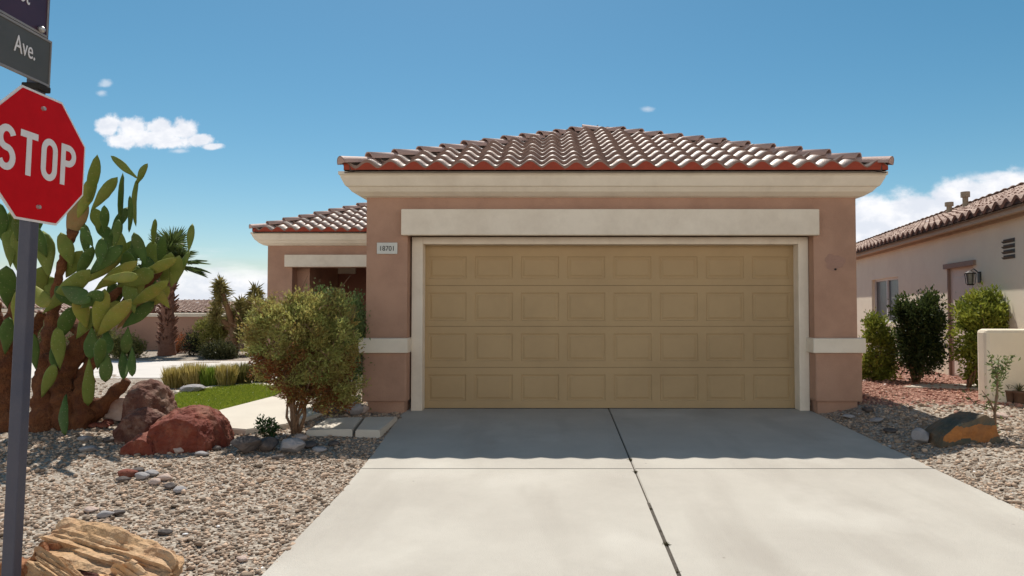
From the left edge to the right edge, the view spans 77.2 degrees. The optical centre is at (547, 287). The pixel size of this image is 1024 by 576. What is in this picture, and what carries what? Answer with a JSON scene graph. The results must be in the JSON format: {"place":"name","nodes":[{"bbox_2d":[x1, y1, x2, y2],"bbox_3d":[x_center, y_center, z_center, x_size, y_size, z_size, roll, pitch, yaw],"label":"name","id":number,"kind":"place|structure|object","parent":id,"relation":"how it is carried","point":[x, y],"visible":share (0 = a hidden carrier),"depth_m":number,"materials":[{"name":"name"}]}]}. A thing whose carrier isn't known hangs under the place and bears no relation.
{"place":"outdoors","nodes":[
{"label":"outdoors","id":0,"kind":"place"},
{"bbox_2d":[31,361,361,378],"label":"street","id":1,"kind":"structure","parent":0,"point":[148,369],"depth_m":13.68,"materials":[{"name":"grey concrete"}]},
{"bbox_2d":[219,396,324,434],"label":"path","id":2,"kind":"structure","parent":0,"point":[241,418],"depth_m":7.70,"materials":[{"name":"concrete"}]},
{"bbox_2d":[306,278,371,411],"bbox_3d":[-2.701,0.775,8.129,1.038,1.813,0.981,1,-2,-34],"label":"green bush","id":3,"kind":"object","parent":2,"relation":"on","point":[361,325],"visible":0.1,"depth_m":8.07,"materials":[{"name":"green plant"}]},
{"bbox_2d":[0,350,1023,575],"bbox_3d":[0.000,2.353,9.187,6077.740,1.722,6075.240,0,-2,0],"label":"ground","id":4,"kind":"structure","parent":0,"point":[152,356],"depth_m":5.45,"materials":[{"name":"beige gravel"}]},
{"bbox_2d":[0,297,71,312],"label":"house","id":5,"kind":"structure","parent":4,"relation":"on","point":[4,309],"depth_m":37.43,"materials":[{"name":"paint"}]},
{"bbox_2d":[0,0,84,575],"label":"stop sign","id":6,"kind":"object","parent":4,"relation":"on","point":[42,155],"visible":1,"depth_m":2.97,"materials":[{"name":"metal"}]},
{"bbox_2d":[38,321,68,342],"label":"shrub","id":7,"kind":"object","parent":4,"relation":"on","point":[39,339],"visible":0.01,"depth_m":17.68,"materials":[{"name":"green plant"}]},
{"bbox_2d":[77,436,93,440],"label":"stone","id":8,"kind":"object","parent":4,"relation":"on","point":[83,438],"visible":0.99,"depth_m":6.46,"materials":[{"name":"grey stone"}]},
{"bbox_2d":[78,445,97,451],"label":"stone","id":9,"kind":"object","parent":4,"relation":"on","point":[88,448],"visible":1,"depth_m":6.04,"materials":[{"name":"grey stone"}]},
{"bbox_2d":[84,506,98,512],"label":"stone","id":10,"kind":"object","parent":4,"relation":"on","point":[89,509],"visible":1,"depth_m":4.42,"materials":[{"name":"beige stone"}]},
{"bbox_2d":[0,517,183,575],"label":"boulder","id":11,"kind":"object","parent":4,"relation":"on","point":[68,546],"visible":0.98,"depth_m":3.26,"materials":[{"name":"beige stone"}]},
{"bbox_2d":[65,328,119,345],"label":"shrub","id":12,"kind":"object","parent":4,"relation":"on","point":[99,336],"visible":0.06,"depth_m":17.92,"materials":[{"name":"green plant"}]},
{"bbox_2d":[88,422,98,427],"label":"stone","id":13,"kind":"object","parent":4,"relation":"on","point":[92,425],"visible":0.78,"depth_m":7.10,"materials":[{"name":"red stone"}]},
{"bbox_2d":[0,154,194,435],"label":"prickly pear cactus","id":14,"kind":"object","parent":4,"relation":"on","point":[63,400],"visible":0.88,"depth_m":6.99,"materials":[{"name":"green plant"}]},
{"bbox_2d":[96,422,109,428],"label":"stone","id":15,"kind":"object","parent":4,"relation":"on","point":[102,425],"visible":0.98,"depth_m":7.06,"materials":[{"name":"red stone"}]},
{"bbox_2d":[96,510,114,517],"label":"stone","id":16,"kind":"object","parent":4,"relation":"on","point":[103,514],"visible":1,"depth_m":4.30,"materials":[{"name":"grey stone"}]},
{"bbox_2d":[101,419,113,424],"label":"stone","id":17,"kind":"object","parent":4,"relation":"on","point":[110,421],"visible":0.7,"depth_m":7.21,"materials":[{"name":"red stone"}]},
{"bbox_2d":[103,436,113,441],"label":"stone","id":18,"kind":"object","parent":4,"relation":"on","point":[109,439],"visible":0.83,"depth_m":6.39,"materials":[{"name":"grey stone"}]},
{"bbox_2d":[102,397,124,421],"bbox_3d":[-4.986,1.397,7.446,0.452,0.278,0.300,1,-2,-26],"label":"boulder","id":19,"kind":"object","parent":4,"relation":"on","point":[114,413],"visible":0.22,"depth_m":7.32,"materials":[{"name":"beige stone"}]},
{"bbox_2d":[113,509,125,515],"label":"stone","id":20,"kind":"object","parent":4,"relation":"on","point":[118,512],"visible":0.95,"depth_m":4.35,"materials":[{"name":"grey stone"}]},
{"bbox_2d":[3,313,244,349],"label":"garden wall","id":21,"kind":"structure","parent":4,"relation":"on","point":[146,328],"depth_m":19.27,"materials":[{"name":"beige paint"}]},
{"bbox_2d":[116,476,131,480],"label":"stone","id":22,"kind":"object","parent":4,"relation":"on","point":[122,478],"visible":1,"depth_m":5.15,"materials":[{"name":"grey stone"}]},
{"bbox_2d":[117,469,137,476],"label":"stone","id":23,"kind":"object","parent":4,"relation":"on","point":[128,472],"visible":0.85,"depth_m":5.27,"materials":[{"name":"red stone"}]},
{"bbox_2d":[99,329,156,358],"bbox_3d":[-10.767,1.529,16.275,1.272,0.985,1.161,0,-2,0],"label":"shrub","id":24,"kind":"object","parent":4,"relation":"on","point":[138,347],"visible":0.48,"depth_m":16.14,"materials":[{"name":"green plant"}]},
{"bbox_2d":[34,299,232,312],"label":"house","id":25,"kind":"structure","parent":4,"relation":"on","point":[190,306],"depth_m":35.27,"materials":[{"name":"paint"}]},
{"bbox_2d":[120,431,155,455],"bbox_3d":[-3.817,1.507,6.169,0.414,0.280,0.476,0,-2,0],"label":"boulder","id":26,"kind":"object","parent":4,"relation":"on","point":[142,444],"visible":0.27,"depth_m":5.95,"materials":[{"name":"red stone"}]},
{"bbox_2d":[112,407,165,444],"bbox_3d":[-4.106,1.418,6.500,0.446,0.438,0.394,0,-2,0],"label":"boulder","id":27,"kind":"object","parent":4,"relation":"on","point":[131,425],"visible":0.44,"depth_m":6.33,"materials":[{"name":"brown stone"}]},
{"bbox_2d":[133,467,144,471],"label":"stone","id":28,"kind":"object","parent":4,"relation":"on","point":[139,469],"visible":0.58,"depth_m":5.38,"materials":[{"name":"grey stone"}]},
{"bbox_2d":[135,472,149,478],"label":"stone","id":29,"kind":"object","parent":4,"relation":"on","point":[141,475],"visible":1,"depth_m":5.18,"materials":[{"name":"grey stone"}]},
{"bbox_2d":[121,379,177,420],"bbox_3d":[-4.342,1.311,7.031,0.470,0.645,0.567,0,-2,0],"label":"boulder","id":30,"kind":"object","parent":4,"relation":"on","point":[156,394],"visible":0.48,"depth_m":6.86,"materials":[{"name":"stone"}]},
{"bbox_2d":[145,469,158,476],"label":"stone","id":31,"kind":"object","parent":4,"relation":"on","point":[152,472],"visible":0.77,"depth_m":5.27,"materials":[{"name":"grey stone"}]},
{"bbox_2d":[148,478,160,484],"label":"stone","id":32,"kind":"object","parent":4,"relation":"on","point":[154,481],"visible":1,"depth_m":5.05,"materials":[{"name":"beige stone"}]},
{"bbox_2d":[138,264,177,312],"bbox_3d":[-13.451,0.549,21.564,1.460,2.806,1.945,0,-2,0],"label":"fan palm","id":33,"kind":"object","parent":4,"relation":"on","point":[153,311],"visible":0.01,"depth_m":21.54,"materials":[{"name":"green plant"}]},
{"bbox_2d":[157,473,171,480],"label":"stone","id":34,"kind":"object","parent":4,"relation":"on","point":[165,477],"visible":0.92,"depth_m":5.14,"materials":[{"name":"beige stone"}]},
{"bbox_2d":[158,529,172,534],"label":"stone","id":35,"kind":"object","parent":4,"relation":"on","point":[164,531],"visible":1,"depth_m":4.03,"materials":[{"name":"grey stone"}]},
{"bbox_2d":[164,482,175,488],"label":"stone","id":36,"kind":"object","parent":4,"relation":"on","point":[170,485],"visible":0.97,"depth_m":4.93,"materials":[{"name":"grey stone"}]},
{"bbox_2d":[159,365,184,387],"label":"grass clump","id":37,"kind":"object","parent":4,"relation":"on","point":[171,378],"visible":0.69,"depth_m":10.29,"materials":[{"name":"yellow plant"}]},
{"bbox_2d":[137,226,211,355],"bbox_3d":[-10.218,0.041,17.216,2.366,3.575,1.946,0,-2,0],"label":"fan palm","id":38,"kind":"object","parent":4,"relation":"on","point":[166,317],"visible":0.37,"depth_m":17.01,"materials":[{"name":"green plant"}]},
{"bbox_2d":[173,447,183,452],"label":"stone","id":39,"kind":"object","parent":4,"relation":"on","point":[178,450],"visible":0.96,"depth_m":5.99,"materials":[{"name":"beige stone"}]},
{"bbox_2d":[173,486,186,492],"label":"stone","id":40,"kind":"object","parent":4,"relation":"on","point":[178,489],"visible":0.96,"depth_m":4.82,"materials":[{"name":"grey stone"}]},
{"bbox_2d":[175,332,187,353],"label":"shrub","id":41,"kind":"object","parent":4,"relation":"on","point":[180,340],"visible":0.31,"depth_m":17.97,"materials":[{"name":"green plant"}]},
{"bbox_2d":[147,405,234,453],"bbox_3d":[-3.516,1.407,6.338,0.766,0.514,0.716,0,-2,0],"label":"boulder","id":42,"kind":"object","parent":4,"relation":"on","point":[192,428],"visible":0.64,"depth_m":6.03,"materials":[{"name":"red stone"}]},
{"bbox_2d":[178,328,204,355],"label":"shrub","id":43,"kind":"object","parent":4,"relation":"on","point":[190,347],"visible":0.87,"depth_m":17.06,"materials":[{"name":"green plant"}]},
{"bbox_2d":[179,361,209,385],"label":"grass clump","id":44,"kind":"object","parent":4,"relation":"on","point":[189,375],"visible":0.68,"depth_m":10.32,"materials":[{"name":"yellow plant"}]},
{"bbox_2d":[195,451,208,455],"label":"stone","id":45,"kind":"object","parent":4,"relation":"on","point":[201,453],"visible":0.98,"depth_m":5.87,"materials":[{"name":"white stone"}]},
{"bbox_2d":[185,313,227,356],"bbox_3d":[-9.147,1.342,17.214,1.121,1.347,0.942,0,-2,0],"label":"shrub","id":46,"kind":"object","parent":4,"relation":"on","point":[210,332],"visible":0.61,"depth_m":17.06,"materials":[{"name":"green plant"}]},
{"bbox_2d":[197,364,222,386],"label":"grass clump","id":47,"kind":"object","parent":4,"relation":"on","point":[207,377],"visible":0.7,"depth_m":10.36,"materials":[{"name":"green plant"}]},
{"bbox_2d":[212,445,221,449],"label":"stone","id":48,"kind":"object","parent":4,"relation":"on","point":[215,447],"visible":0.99,"depth_m":6.08,"materials":[{"name":"grey stone"}]},
{"bbox_2d":[196,334,242,359],"bbox_3d":[-8.254,1.567,16.096,1.055,0.878,1.032,1,-2,-34],"label":"shrub","id":49,"kind":"object","parent":4,"relation":"on","point":[221,349],"visible":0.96,"depth_m":15.95,"materials":[{"name":"green plant"}]},
{"bbox_2d":[203,273,249,355],"bbox_3d":[-8.529,0.728,17.231,1.295,2.315,1.116,0,-2,0],"label":"yucca tree","id":50,"kind":"object","parent":4,"relation":"on","point":[221,292],"visible":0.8,"depth_m":17.10,"materials":[{"name":"green plant"}]},
{"bbox_2d":[213,362,239,385],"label":"grass clump","id":51,"kind":"object","parent":4,"relation":"on","point":[226,374],"visible":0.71,"depth_m":10.36,"materials":[{"name":"yellow plant"}]},
{"bbox_2d":[229,362,254,383],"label":"grass clump","id":52,"kind":"object","parent":4,"relation":"on","point":[244,372],"visible":0.53,"depth_m":10.62,"materials":[{"name":"green plant"}]},
{"bbox_2d":[236,555,247,561],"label":"stone","id":53,"kind":"object","parent":4,"relation":"on","point":[242,558],"visible":1,"depth_m":3.70,"materials":[{"name":"beige stone"}]},
{"bbox_2d":[230,435,261,452],"bbox_3d":[-2.828,1.457,5.967,0.249,0.156,0.212,-1,-2,25],"label":"boulder","id":54,"kind":"object","parent":4,"relation":"on","point":[246,444],"visible":1,"depth_m":5.93,"materials":[{"name":"grey stone"}]},
{"bbox_2d":[238,281,266,353],"bbox_3d":[-8.077,0.826,17.549,1.078,2.137,1.140,-1,-2,25],"label":"yucca tree","id":55,"kind":"object","parent":4,"relation":"on","point":[255,289],"visible":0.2,"depth_m":17.37,"materials":[{"name":"green plant"}]},
{"bbox_2d":[252,364,267,382],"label":"grass clump","id":56,"kind":"object","parent":4,"relation":"on","point":[253,380],"visible":0.12,"depth_m":10.85,"materials":[{"name":"green plant"}]},
{"bbox_2d":[253,414,281,437],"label":"plant","id":57,"kind":"object","parent":4,"relation":"on","point":[269,422],"visible":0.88,"depth_m":6.47,"materials":[{"name":"green plant"}]},
{"bbox_2d":[258,437,278,450],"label":"boulder","id":58,"kind":"object","parent":4,"relation":"on","point":[269,443],"visible":0.88,"depth_m":6.07,"materials":[{"name":"grey stone"}]},
{"bbox_2d":[271,454,284,459],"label":"stone","id":59,"kind":"object","parent":4,"relation":"on","point":[276,457],"visible":1,"depth_m":5.78,"materials":[{"name":"grey stone"}]},
{"bbox_2d":[280,438,305,452],"bbox_3d":[-2.423,1.492,6.062,0.252,0.153,0.218,0,-2,0],"label":"boulder","id":60,"kind":"object","parent":4,"relation":"on","point":[293,445],"visible":1,"depth_m":6.00,"materials":[{"name":"grey stone"}]},
{"bbox_2d":[229,276,371,433],"bbox_3d":[-2.627,0.725,6.837,1.504,1.741,0.974,0,-2,0],"label":"bush","id":61,"kind":"object","parent":4,"relation":"on","point":[314,334],"visible":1,"depth_m":6.72,"materials":[{"name":"green plant"}]},
{"bbox_2d":[294,434,306,440],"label":"stone","id":62,"kind":"object","parent":4,"relation":"on","point":[303,437],"visible":0.72,"depth_m":6.51,"materials":[{"name":"grey stone"}]},
{"bbox_2d":[304,441,316,447],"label":"stone","id":63,"kind":"object","parent":4,"relation":"on","point":[310,444],"visible":0.76,"depth_m":6.24,"materials":[{"name":"grey stone"}]},
{"bbox_2d":[312,446,326,451],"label":"stone","id":64,"kind":"object","parent":4,"relation":"on","point":[319,448],"visible":0.98,"depth_m":6.10,"materials":[{"name":"grey stone"}]},
{"bbox_2d":[314,406,339,413],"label":"boulder","id":65,"kind":"object","parent":4,"relation":"on","point":[335,408],"visible":0.34,"depth_m":7.79,"materials":[{"name":"grey stone"}]},
{"bbox_2d":[328,440,339,445],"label":"stone","id":66,"kind":"object","parent":4,"relation":"on","point":[333,443],"visible":0.98,"depth_m":6.34,"materials":[{"name":"grey stone"}]},
{"bbox_2d":[306,417,362,436],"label":"stepping slab","id":67,"kind":"structure","parent":4,"relation":"on","point":[344,427],"depth_m":6.88,"materials":[{"name":"concrete"}]},
{"bbox_2d":[342,402,362,415],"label":"boulder","id":68,"kind":"object","parent":4,"relation":"on","point":[356,409],"visible":0.6,"depth_m":7.84,"materials":[{"name":"grey stone"}]},
{"bbox_2d":[362,404,368,412],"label":"boulder","id":69,"kind":"object","parent":4,"relation":"on","point":[365,408],"visible":0.5,"depth_m":8.00,"materials":[{"name":"beige stone"}]},
{"bbox_2d":[355,416,396,437],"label":"stepping slab","id":70,"kind":"structure","parent":4,"relation":"on","point":[374,427],"depth_m":6.99,"materials":[{"name":"concrete"}]},
{"bbox_2d":[249,124,893,413],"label":"house","id":71,"kind":"structure","parent":4,"relation":"on","point":[592,267],"depth_m":8.39,"materials":[{"name":"paint"}]},
{"bbox_2d":[424,245,794,408],"bbox_3d":[0.810,0.515,8.431,4.870,2.170,0.056,0,-2,0],"label":"garage door","id":72,"kind":"structure","parent":71,"relation":"in","point":[507,326],"depth_m":8.41,"materials":[{"name":"beige paint"}]},
{"bbox_2d":[842,414,854,417],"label":"stone","id":73,"kind":"object","parent":4,"relation":"on","point":[848,416],"visible":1,"depth_m":7.62,"materials":[{"name":"grey stone"}]},
{"bbox_2d":[862,407,873,411],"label":"stone","id":74,"kind":"object","parent":4,"relation":"on","point":[868,409],"visible":1,"depth_m":7.74,"materials":[{"name":"grey stone"}]},
{"bbox_2d":[869,417,883,422],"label":"stone","id":75,"kind":"object","parent":4,"relation":"on","point":[876,419],"visible":1,"depth_m":7.26,"materials":[{"name":"grey stone"}]},
{"bbox_2d":[859,307,900,380],"bbox_3d":[5.622,1.024,10.852,0.883,1.440,0.760,0,-2,0],"label":"yellow green bush","id":76,"kind":"object","parent":4,"relation":"on","point":[877,363],"visible":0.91,"depth_m":10.71,"materials":[{"name":"green plant"}]},
{"bbox_2d":[865,390,910,396],"bbox_3d":[4.696,1.476,8.796,0.680,0.153,0.006,0,-2,0],"label":"wire edging","id":77,"kind":"object","parent":4,"relation":"on","point":[891,391],"visible":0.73,"depth_m":8.80,"materials":[{"name":"brown metal"}]},
{"bbox_2d":[883,428,897,432],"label":"stone","id":78,"kind":"object","parent":4,"relation":"on","point":[890,430],"visible":1,"depth_m":6.80,"materials":[{"name":"grey stone"}]},
{"bbox_2d":[886,284,953,382],"bbox_3d":[6.024,0.773,10.358,1.068,1.694,1.004,0,-2,0],"label":"dark bush","id":79,"kind":"object","parent":4,"relation":"on","point":[919,328],"visible":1,"depth_m":10.21,"materials":[{"name":"green plant"}]},
{"bbox_2d":[911,427,928,443],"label":"boulder","id":80,"kind":"object","parent":4,"relation":"on","point":[919,435],"visible":1,"depth_m":6.29,"materials":[{"name":"grey stone"}]},
{"bbox_2d":[839,365,1023,416],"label":"red gravel","id":81,"kind":"structure","parent":4,"relation":"on","point":[958,394],"depth_m":9.24,"materials":[{"name":"red gravel"}]},
{"bbox_2d":[856,182,1023,379],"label":"neighbouring house","id":82,"kind":"structure","parent":4,"relation":"on","point":[950,252],"depth_m":11.57,"materials":[{"name":"beige paint"}]},
{"bbox_2d":[875,277,898,322],"bbox_3d":[8.096,0.297,15.208,0.060,1.050,2.027,0,-2,12],"label":"window","id":83,"kind":"structure","parent":82,"relation":"in","point":[885,289],"depth_m":15.46,"materials":[{"name":"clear glass"}]},
{"bbox_2d":[943,260,975,377],"bbox_3d":[7.173,0.604,11.065,0.145,2.100,1.232,0,-2,12],"label":"side door","id":84,"kind":"structure","parent":82,"relation":"in","point":[956,285],"depth_m":11.34,"materials":[{"name":"paint"}]},
{"bbox_2d":[903,384,977,389],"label":"walkway","id":85,"kind":"structure","parent":4,"relation":"on","point":[937,386],"depth_m":9.80,"materials":[{"name":"concrete"}]},
{"bbox_2d":[925,411,1002,447],"bbox_3d":[4.054,1.392,6.324,0.635,0.357,0.494,0,-2,0],"label":"boulder","id":86,"kind":"object","parent":4,"relation":"on","point":[958,428],"visible":0.77,"depth_m":6.10,"materials":[{"name":"stone"}]},
{"bbox_2d":[941,281,1011,387],"bbox_3d":[6.678,0.762,9.703,1.236,1.771,0.950,0,-2,0],"label":"bright bush","id":87,"kind":"object","parent":4,"relation":"on","point":[985,309],"visible":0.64,"depth_m":9.64,"materials":[{"name":"green plant"}]},
{"bbox_2d":[961,350,1020,432],"bbox_3d":[4.547,1.082,6.558,0.494,0.911,0.290,0,-2,-6],"label":"sapling","id":88,"kind":"object","parent":4,"relation":"on","point":[997,372],"visible":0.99,"depth_m":6.51,"materials":[{"name":"green plant"}]},
{"bbox_2d":[977,329,1023,402],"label":"wall","id":89,"kind":"structure","parent":4,"relation":"on","point":[1001,342],"depth_m":8.28,"materials":[{"name":"beige paint"}]},
{"bbox_2d":[996,412,1009,417],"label":"stone","id":90,"kind":"object","parent":4,"relation":"on","point":[1002,414],"visible":0.77,"depth_m":7.28,"materials":[{"name":"white stone"}]},
{"bbox_2d":[1005,386,1015,402],"bbox_3d":[5.953,1.345,8.274,0.183,0.267,0.155,0,-2,0],"label":"flower pot","id":91,"kind":"object","parent":4,"relation":"on","point":[1009,396],"visible":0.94,"depth_m":8.22,"materials":[{"name":"brown ceramic"}]},
{"bbox_2d":[1012,383,1023,403],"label":"flower pot","id":92,"kind":"object","parent":4,"relation":"on","point":[1018,394],"visible":0.99,"depth_m":8.15,"materials":[{"name":"brown ceramic"}]},
{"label":"lawn base","id":93,"kind":"structure","parent":4,"relation":"on","visible":0},
{"bbox_2d":[179,384,205,391],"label":"boulder","id":94,"kind":"object","parent":93,"relation":"on","point":[192,387],"visible":0.89,"depth_m":9.60,"materials":[{"name":"grey stone"}]},
{"bbox_2d":[174,382,272,392],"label":"lawn curb","id":95,"kind":"structure","parent":93,"relation":"on","point":[177,391],"depth_m":10.37,"materials":[{"name":"concrete"}]},
{"bbox_2d":[175,383,278,409],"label":"lawn","id":96,"kind":"structure","parent":93,"relation":"on","point":[221,397],"depth_m":9.15,"materials":[{"name":"green plant"}]},
{"bbox_2d":[0,0,1023,300],"label":"sky","id":97,"kind":"structure","parent":0,"point":[240,113],"materials":[{"name":"blue"}]},
{"bbox_2d":[262,409,1023,575],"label":"driveway","id":98,"kind":"structure","parent":0,"point":[559,492],"depth_m":4.66,"materials":[{"name":"concrete"}]},
{"bbox_2d":[611,415,680,575],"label":"driveway joint","id":99,"kind":"object","parent":98,"relation":"attached to","point":[663,539],"visible":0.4,"depth_m":4.24,"materials":[{"name":"grey concrete"}]}
]}

